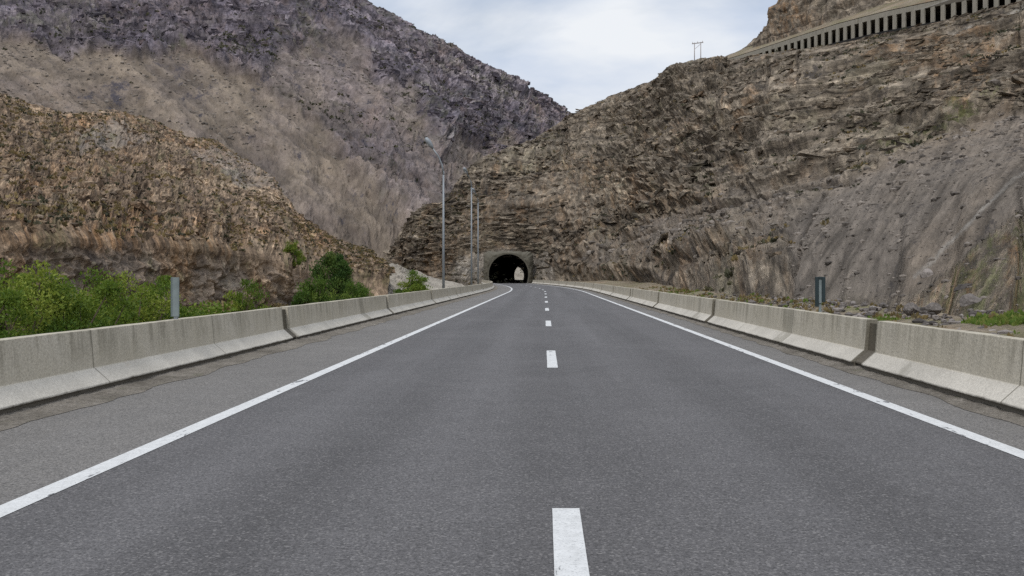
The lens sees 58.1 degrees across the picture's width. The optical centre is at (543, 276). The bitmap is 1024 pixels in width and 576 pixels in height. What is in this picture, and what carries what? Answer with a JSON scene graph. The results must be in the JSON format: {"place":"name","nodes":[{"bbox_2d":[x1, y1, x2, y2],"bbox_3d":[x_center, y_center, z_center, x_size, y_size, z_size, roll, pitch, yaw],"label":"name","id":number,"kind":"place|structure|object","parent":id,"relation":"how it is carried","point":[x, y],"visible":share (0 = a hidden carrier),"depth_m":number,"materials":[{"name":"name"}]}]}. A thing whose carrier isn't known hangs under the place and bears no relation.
{"place":"outdoors","nodes":[
{"label":"outdoors","id":0,"kind":"place"},
{"bbox_2d":[0,95,389,331],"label":"hill","id":1,"kind":"structure","parent":0,"point":[212,270],"depth_m":81.67,"materials":[{"name":"brown stone"}]},
{"bbox_2d":[0,93,390,274],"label":"hill stones","id":2,"kind":"object","parent":1,"relation":"on","point":[35,204],"visible":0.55,"depth_m":80.83,"materials":[{"name":"brown stone"}]},
{"bbox_2d":[0,93,394,275],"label":"hill scrub","id":3,"kind":"object","parent":1,"relation":"on","point":[54,207],"visible":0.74,"depth_m":94.65,"materials":[{"name":"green plant"}]},
{"bbox_2d":[0,99,395,277],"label":"hill outcrops","id":4,"kind":"object","parent":1,"relation":"on","point":[15,226],"visible":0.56,"depth_m":78.65,"materials":[{"name":"brown stone"}]},
{"bbox_2d":[283,240,306,268],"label":"shrub","id":5,"kind":"object","parent":1,"relation":"on","point":[291,248],"visible":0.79,"depth_m":93.78,"materials":[{"name":"green plant"}]},
{"bbox_2d":[0,285,497,430],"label":"dirt strip","id":6,"kind":"object","parent":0,"point":[12,419],"visible":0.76,"depth_m":12.93,"materials":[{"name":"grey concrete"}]},
{"bbox_2d":[0,307,295,413],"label":"concrete barrier","id":7,"kind":"object","parent":6,"relation":"on","point":[37,369],"visible":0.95,"depth_m":12.33,"materials":[{"name":"grey concrete"}]},
{"bbox_2d":[386,290,434,314],"bbox_3d":[-5.821,1.120,40.650,0.606,0.900,13.300,0,0,0],"label":"concrete barrier","id":8,"kind":"object","parent":6,"relation":"on","point":[397,303],"visible":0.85,"depth_m":38.69,"materials":[{"name":"grey concrete"}]},
{"bbox_2d":[431,287,458,303],"bbox_3d":[-5.821,1.120,53.950,0.606,0.900,13.300,0,0,0],"label":"concrete barrier","id":9,"kind":"object","parent":6,"relation":"on","point":[441,295],"visible":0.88,"depth_m":52.18,"materials":[{"name":"grey concrete"}]},
{"bbox_2d":[456,285,474,297],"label":"concrete barrier","id":10,"kind":"object","parent":6,"relation":"on","point":[463,291],"visible":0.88,"depth_m":65.68,"materials":[{"name":"grey concrete"}]},
{"bbox_2d":[472,284,484,293],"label":"concrete barrier","id":11,"kind":"object","parent":6,"relation":"on","point":[477,288],"visible":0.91,"depth_m":79.58,"materials":[{"name":"grey concrete"}]},
{"bbox_2d":[483,283,490,291],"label":"concrete barrier","id":12,"kind":"object","parent":6,"relation":"on","point":[486,287],"visible":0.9,"depth_m":92.61,"materials":[{"name":"grey concrete"}]},
{"bbox_2d":[0,280,516,504],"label":"road shoulder","id":13,"kind":"object","parent":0,"point":[37,454],"visible":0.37,"depth_m":10.00},
{"bbox_2d":[0,0,568,257],"bbox_3d":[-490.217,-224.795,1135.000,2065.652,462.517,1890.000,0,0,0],"label":"mountain","id":14,"kind":"structure","parent":0,"point":[371,204],"depth_m":587.71,"materials":[{"name":"grey stone"}]},
{"bbox_2d":[0,4,542,191],"bbox_3d":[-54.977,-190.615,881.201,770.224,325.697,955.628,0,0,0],"label":"fan stones","id":15,"kind":"object","parent":14,"relation":"on","point":[258,89],"visible":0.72,"depth_m":558.95,"materials":[{"name":"stone"}]},
{"bbox_2d":[1,0,569,194],"bbox_3d":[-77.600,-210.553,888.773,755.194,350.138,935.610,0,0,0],"label":"mountain scrub","id":16,"kind":"object","parent":14,"relation":"on","point":[228,35],"visible":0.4,"depth_m":690.74,"materials":[{"name":"green plant"}]},
{"bbox_2d":[4,0,570,148],"bbox_3d":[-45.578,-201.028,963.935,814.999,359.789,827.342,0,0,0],"label":"mountain crags","id":17,"kind":"structure","parent":14,"relation":"on","point":[396,71],"depth_m":770.00,"materials":[{"name":"grey stone"}]},
{"bbox_2d":[388,263,463,294],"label":"gravel bank","id":18,"kind":"structure","parent":0,"point":[400,275],"depth_m":157.28,"materials":[{"name":"grey gravel"}]},
{"bbox_2d":[0,280,1023,575],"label":"road","id":19,"kind":"structure","parent":0,"point":[482,440],"depth_m":6.65,"materials":[{"name":"grey asphalt"}]},
{"bbox_2d":[0,283,1023,575],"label":"road markings","id":20,"kind":"object","parent":19,"relation":"on","point":[570,557],"visible":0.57,"depth_m":7.75,"materials":[{"name":"paint"}]},
{"bbox_2d":[514,267,523,279],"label":"gravel bank","id":21,"kind":"structure","parent":0,"point":[518,275],"depth_m":484.07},
{"bbox_2d":[368,0,777,112],"label":"sky","id":22,"kind":"structure","parent":0,"point":[578,53],"materials":[{"name":"white"}]},
{"bbox_2d":[383,1,1023,316],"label":"cliff","id":23,"kind":"structure","parent":0,"point":[763,274],"depth_m":120.66,"materials":[{"name":"grey stone"}]},
{"bbox_2d":[692,41,702,59],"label":"power pole","id":24,"kind":"object","parent":23,"relation":"on","point":[696,47],"visible":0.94,"depth_m":268.06,"materials":[{"name":"grey metal"}]},
{"bbox_2d":[379,0,1023,269],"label":"cliff ledges","id":25,"kind":"object","parent":23,"relation":"on","point":[532,230],"visible":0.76,"depth_m":186.29,"materials":[{"name":"stone"}]},
{"bbox_2d":[390,25,1023,312],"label":"scree stones","id":26,"kind":"object","parent":23,"relation":"on","point":[891,189],"visible":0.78,"depth_m":71.55,"materials":[{"name":"grey stone"}]},
{"bbox_2d":[393,7,1023,291],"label":"cliff scrub","id":27,"kind":"object","parent":23,"relation":"on","point":[728,273],"visible":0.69,"depth_m":139.06,"materials":[{"name":"green plant"}]},
{"bbox_2d":[727,0,1022,58],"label":"rockfall gallery","id":28,"kind":"object","parent":23,"relation":"on","point":[894,16],"visible":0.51,"depth_m":208.27,"materials":[{"name":"concrete"}]},
{"bbox_2d":[920,268,932,277],"bbox_3d":[13.263,0.029,31.740,0.398,0.648,0.540,0,0,-33],"label":"boulder","id":29,"kind":"object","parent":23,"relation":"on","point":[927,272],"visible":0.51,"depth_m":31.66,"materials":[{"name":"stone"}]},
{"bbox_2d":[954,283,971,290],"bbox_3d":[12.593,0.413,27.591,0.518,0.439,0.518,0,0,40],"label":"boulder","id":30,"kind":"object","parent":23,"relation":"on","point":[961,286],"visible":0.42,"depth_m":27.48,"materials":[{"name":"stone"}]},
{"bbox_2d":[474,280,1023,337],"bbox_3d":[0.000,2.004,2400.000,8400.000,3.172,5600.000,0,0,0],"label":"ground","id":31,"kind":"structure","parent":0,"point":[648,285],"depth_m":29.86,"materials":[{"name":"brown soil"}]},
{"bbox_2d":[0,289,40,338],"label":"shrub","id":32,"kind":"object","parent":31,"relation":"on","point":[10,300],"visible":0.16,"depth_m":20.43,"materials":[{"name":"green plant"}]},
{"bbox_2d":[0,258,76,336],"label":"shrub","id":33,"kind":"object","parent":31,"relation":"on","point":[43,299],"visible":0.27,"depth_m":22.13,"materials":[{"name":"green plant"}]},
{"bbox_2d":[2,272,89,332],"bbox_3d":[-16.001,1.697,29.848,4.279,3.688,3.304,0,0,6],"label":"shrub","id":34,"kind":"object","parent":31,"relation":"on","point":[60,286],"visible":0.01,"depth_m":29.78,"materials":[{"name":"green plant"}]},
{"bbox_2d":[23,280,143,334],"bbox_3d":[-11.795,1.797,23.640,4.238,3.461,3.273,0,0,34],"label":"shrub","id":35,"kind":"object","parent":31,"relation":"on","point":[84,318],"visible":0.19,"depth_m":23.52,"materials":[{"name":"green plant"}]},
{"bbox_2d":[78,266,185,324],"bbox_3d":[-12.297,1.606,26.799,4.002,3.844,3.373,0,0,-13],"label":"shrub","id":36,"kind":"object","parent":31,"relation":"on","point":[122,320],"visible":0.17,"depth_m":27.06,"materials":[{"name":"green plant"}]},
{"bbox_2d":[123,274,209,321],"bbox_3d":[-12.237,1.722,29.015,2.892,3.632,3.745,0,0,18],"label":"shrub","id":37,"kind":"object","parent":31,"relation":"on","point":[163,283],"visible":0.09,"depth_m":28.75,"materials":[{"name":"green plant"}]},
{"bbox_2d":[171,277,178,318],"bbox_3d":[-5.840,1.330,14.585,0.124,2.640,0.070,0,0,0],"label":"marker post","id":38,"kind":"object","parent":31,"relation":"on","point":[175,297],"visible":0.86,"depth_m":14.57,"materials":[{"name":"metal"}]},
{"bbox_2d":[182,300,236,315],"bbox_3d":[-12.799,2.184,33.195,4.194,2.811,5.200,0,0,-21],"label":"shrub","id":39,"kind":"object","parent":31,"relation":"on","point":[213,309],"visible":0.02,"depth_m":32.71,"materials":[{"name":"green plant"}]},
{"bbox_2d":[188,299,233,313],"bbox_3d":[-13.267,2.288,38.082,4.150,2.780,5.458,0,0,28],"label":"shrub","id":40,"kind":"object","parent":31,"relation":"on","point":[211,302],"visible":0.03,"depth_m":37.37,"materials":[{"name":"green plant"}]},
{"bbox_2d":[222,278,272,312],"bbox_3d":[-12.853,1.801,38.905,2.811,3.533,2.089,0,0,11],"label":"shrub","id":41,"kind":"object","parent":31,"relation":"on","point":[240,303],"visible":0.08,"depth_m":38.90,"materials":[{"name":"green plant"}]},
{"bbox_2d":[271,303,288,307],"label":"shrub","id":42,"kind":"object","parent":31,"relation":"on","point":[278,305],"visible":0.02,"depth_m":47.00,"materials":[{"name":"green plant"}]},
{"bbox_2d":[290,274,336,305],"bbox_3d":[-13.588,1.684,53.985,2.775,3.677,3.116,0,0,24],"label":"shrub","id":43,"kind":"object","parent":31,"relation":"on","point":[308,294],"visible":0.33,"depth_m":53.67,"materials":[{"name":"green plant"}]},
{"bbox_2d":[309,251,353,299],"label":"shrub","id":44,"kind":"object","parent":31,"relation":"on","point":[338,270],"visible":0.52,"depth_m":77.38,"materials":[{"name":"green plant"}]},
{"bbox_2d":[282,295,392,338],"bbox_3d":[-5.821,1.120,27.350,0.606,0.900,13.300,0,0,0],"label":"concrete barrier","id":45,"kind":"object","parent":31,"relation":"on","point":[306,320],"visible":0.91,"depth_m":24.78,"materials":[{"name":"grey concrete"}]},
{"bbox_2d":[339,279,373,299],"bbox_3d":[-11.779,1.805,57.984,2.646,3.403,2.971,0,0,-33],"label":"shrub","id":46,"kind":"object","parent":31,"relation":"on","point":[360,291],"visible":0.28,"depth_m":57.55,"materials":[{"name":"green plant"}]},
{"bbox_2d":[393,270,432,293],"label":"shrub","id":47,"kind":"object","parent":31,"relation":"on","point":[414,285],"visible":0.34,"depth_m":91.16,"materials":[{"name":"green plant"}]},
{"bbox_2d":[425,137,444,287],"bbox_3d":[-6.976,-3.517,59.410,1.480,10.934,0.510,0,0,-11],"label":"street lamp","id":48,"kind":"object","parent":31,"relation":"on","point":[428,142],"visible":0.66,"depth_m":59.44,"materials":[{"name":"metal"}]},
{"bbox_2d":[463,167,471,284],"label":"street lamp","id":49,"kind":"object","parent":31,"relation":"on","point":[465,170],"visible":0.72,"depth_m":83.92,"materials":[{"name":"metal"}]},
{"bbox_2d":[472,188,478,283],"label":"street lamp","id":50,"kind":"object","parent":31,"relation":"on","point":[473,190],"visible":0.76,"depth_m":102.95,"materials":[{"name":"metal"}]},
{"bbox_2d":[483,251,533,282],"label":"tunnel portal","id":51,"kind":"object","parent":31,"relation":"on","point":[506,266],"visible":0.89,"depth_m":214.51,"materials":[{"name":"concrete"}]},
{"bbox_2d":[543,280,550,284],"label":"concrete barrier","id":52,"kind":"object","parent":31,"relation":"on","point":[546,282],"visible":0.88,"depth_m":166.80,"materials":[{"name":"grey concrete"}]},
{"bbox_2d":[550,281,558,285],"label":"concrete barrier","id":53,"kind":"object","parent":31,"relation":"on","point":[556,283],"visible":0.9,"depth_m":152.60,"materials":[{"name":"grey concrete"}]},
{"bbox_2d":[558,281,566,285],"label":"concrete barrier","id":54,"kind":"object","parent":31,"relation":"on","point":[562,283],"visible":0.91,"depth_m":140.12,"materials":[{"name":"grey concrete"}]},
{"bbox_2d":[566,281,575,287],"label":"concrete barrier","id":55,"kind":"object","parent":31,"relation":"on","point":[570,284],"visible":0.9,"depth_m":126.97,"materials":[{"name":"grey concrete"}]},
{"bbox_2d":[574,282,584,288],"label":"concrete barrier","id":56,"kind":"object","parent":31,"relation":"on","point":[580,285],"visible":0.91,"depth_m":113.07,"materials":[{"name":"grey concrete"}]},
{"bbox_2d":[583,283,592,289],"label":"concrete barrier","id":57,"kind":"object","parent":31,"relation":"on","point":[588,286],"visible":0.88,"depth_m":100.23,"materials":[{"name":"grey concrete"}]},
{"bbox_2d":[591,283,601,292],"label":"concrete barrier","id":58,"kind":"object","parent":31,"relation":"on","point":[597,288],"visible":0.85,"depth_m":86.93,"materials":[{"name":"grey concrete"}]},
{"bbox_2d":[600,284,613,295],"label":"concrete barrier","id":59,"kind":"object","parent":31,"relation":"on","point":[607,290],"visible":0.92,"depth_m":72.91,"materials":[{"name":"grey concrete"}]},
{"bbox_2d":[611,286,630,300],"bbox_3d":[5.161,1.120,61.100,0.606,0.900,13.300,0,0,0],"label":"concrete barrier","id":60,"kind":"object","parent":31,"relation":"on","point":[623,293],"visible":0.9,"depth_m":59.54,"materials":[{"name":"grey concrete"}]},
{"bbox_2d":[627,288,658,307],"bbox_3d":[5.161,1.120,47.800,0.606,0.900,13.300,0,0,0],"label":"concrete barrier","id":61,"kind":"object","parent":31,"relation":"on","point":[649,298],"visible":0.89,"depth_m":45.95,"materials":[{"name":"grey concrete"}]},
{"bbox_2d":[654,292,715,322],"bbox_3d":[5.161,1.120,34.500,0.606,0.900,13.300,0,0,0],"label":"concrete barrier","id":62,"kind":"object","parent":31,"relation":"on","point":[699,309],"visible":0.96,"depth_m":32.30,"materials":[{"name":"grey concrete"}]},
{"bbox_2d":[706,299,877,365],"bbox_3d":[5.161,1.120,21.200,0.606,0.900,13.300,0,0,0],"label":"concrete barrier","id":63,"kind":"object","parent":31,"relation":"on","point":[843,338],"visible":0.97,"depth_m":18.03,"materials":[{"name":"grey concrete"}]},
{"bbox_2d":[815,277,824,311],"bbox_3d":[5.997,0.874,19.980,0.210,1.752,0.100,0,0,8],"label":"marker post","id":64,"kind":"object","parent":31,"relation":"on","point":[819,290],"visible":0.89,"depth_m":19.94,"materials":[{"name":"grey metal"}]},
{"bbox_2d":[639,286,1019,336],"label":"verge weeds","id":65,"kind":"object","parent":31,"relation":"on","point":[828,310],"visible":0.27,"depth_m":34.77,"materials":[{"name":"green plant"}]},
{"bbox_2d":[693,289,1020,334],"bbox_3d":[9.537,1.126,41.638,4.119,0.657,51.993,0,0,0],"label":"rubble","id":66,"kind":"object","parent":31,"relation":"on","point":[871,310],"visible":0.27,"depth_m":27.50,"materials":[{"name":"stone"}]},
{"bbox_2d":[925,302,942,313],"bbox_3d":[10.578,0.854,24.988,0.414,0.326,0.320,0,0,-20],"label":"boulder","id":67,"kind":"object","parent":66,"relation":"on","point":[935,308],"visible":0.98,"depth_m":24.90,"materials":[{"name":"stone"}]},
{"bbox_2d":[867,315,900,320],"bbox_3d":[8.844,1.184,24.502,1.122,0.296,1.927,0,0,0],"label":"grass patch","id":68,"kind":"object","parent":31,"relation":"on","point":[880,318],"visible":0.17,"depth_m":24.29,"materials":[{"name":"green plant"}]},
{"bbox_2d":[902,303,919,315],"bbox_3d":[10.227,0.903,25.524,0.391,0.380,0.520,0,0,-25],"label":"boulder","id":69,"kind":"object","parent":31,"relation":"on","point":[908,309],"visible":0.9,"depth_m":25.43,"materials":[{"name":"stone"}]},
{"bbox_2d":[855,321,1023,414],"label":"concrete barrier","id":70,"kind":"object","parent":31,"relation":"on","point":[987,368],"visible":0.93,"depth_m":11.32,"materials":[{"name":"grey concrete"}]},
{"bbox_2d":[959,293,981,306],"bbox_3d":[11.870,0.738,25.492,0.616,0.568,0.721,0,0,32],"label":"boulder","id":71,"kind":"object","parent":31,"relation":"on","point":[967,299],"visible":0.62,"depth_m":25.33,"materials":[{"name":"stone"}]},
{"bbox_2d":[961,309,1023,325],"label":"grass patch","id":72,"kind":"object","parent":31,"relation":"on","point":[1011,317],"visible":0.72,"depth_m":20.33,"materials":[{"name":"green plant"}]},
{"bbox_2d":[528,283,1023,450],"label":"road shoulder","id":73,"kind":"object","parent":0,"point":[1000,430],"visible":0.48,"depth_m":11.65},
{"bbox_2d":[531,283,1023,425],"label":"dirt strip","id":74,"kind":"object","parent":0,"point":[997,412],"visible":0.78,"depth_m":13.20,"materials":[{"name":"grey concrete"}]},
{"bbox_2d":[727,0,899,55],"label":"hill","id":75,"kind":"structure","parent":0,"point":[787,18],"depth_m":241.59,"materials":[{"name":"stone"}]}
]}

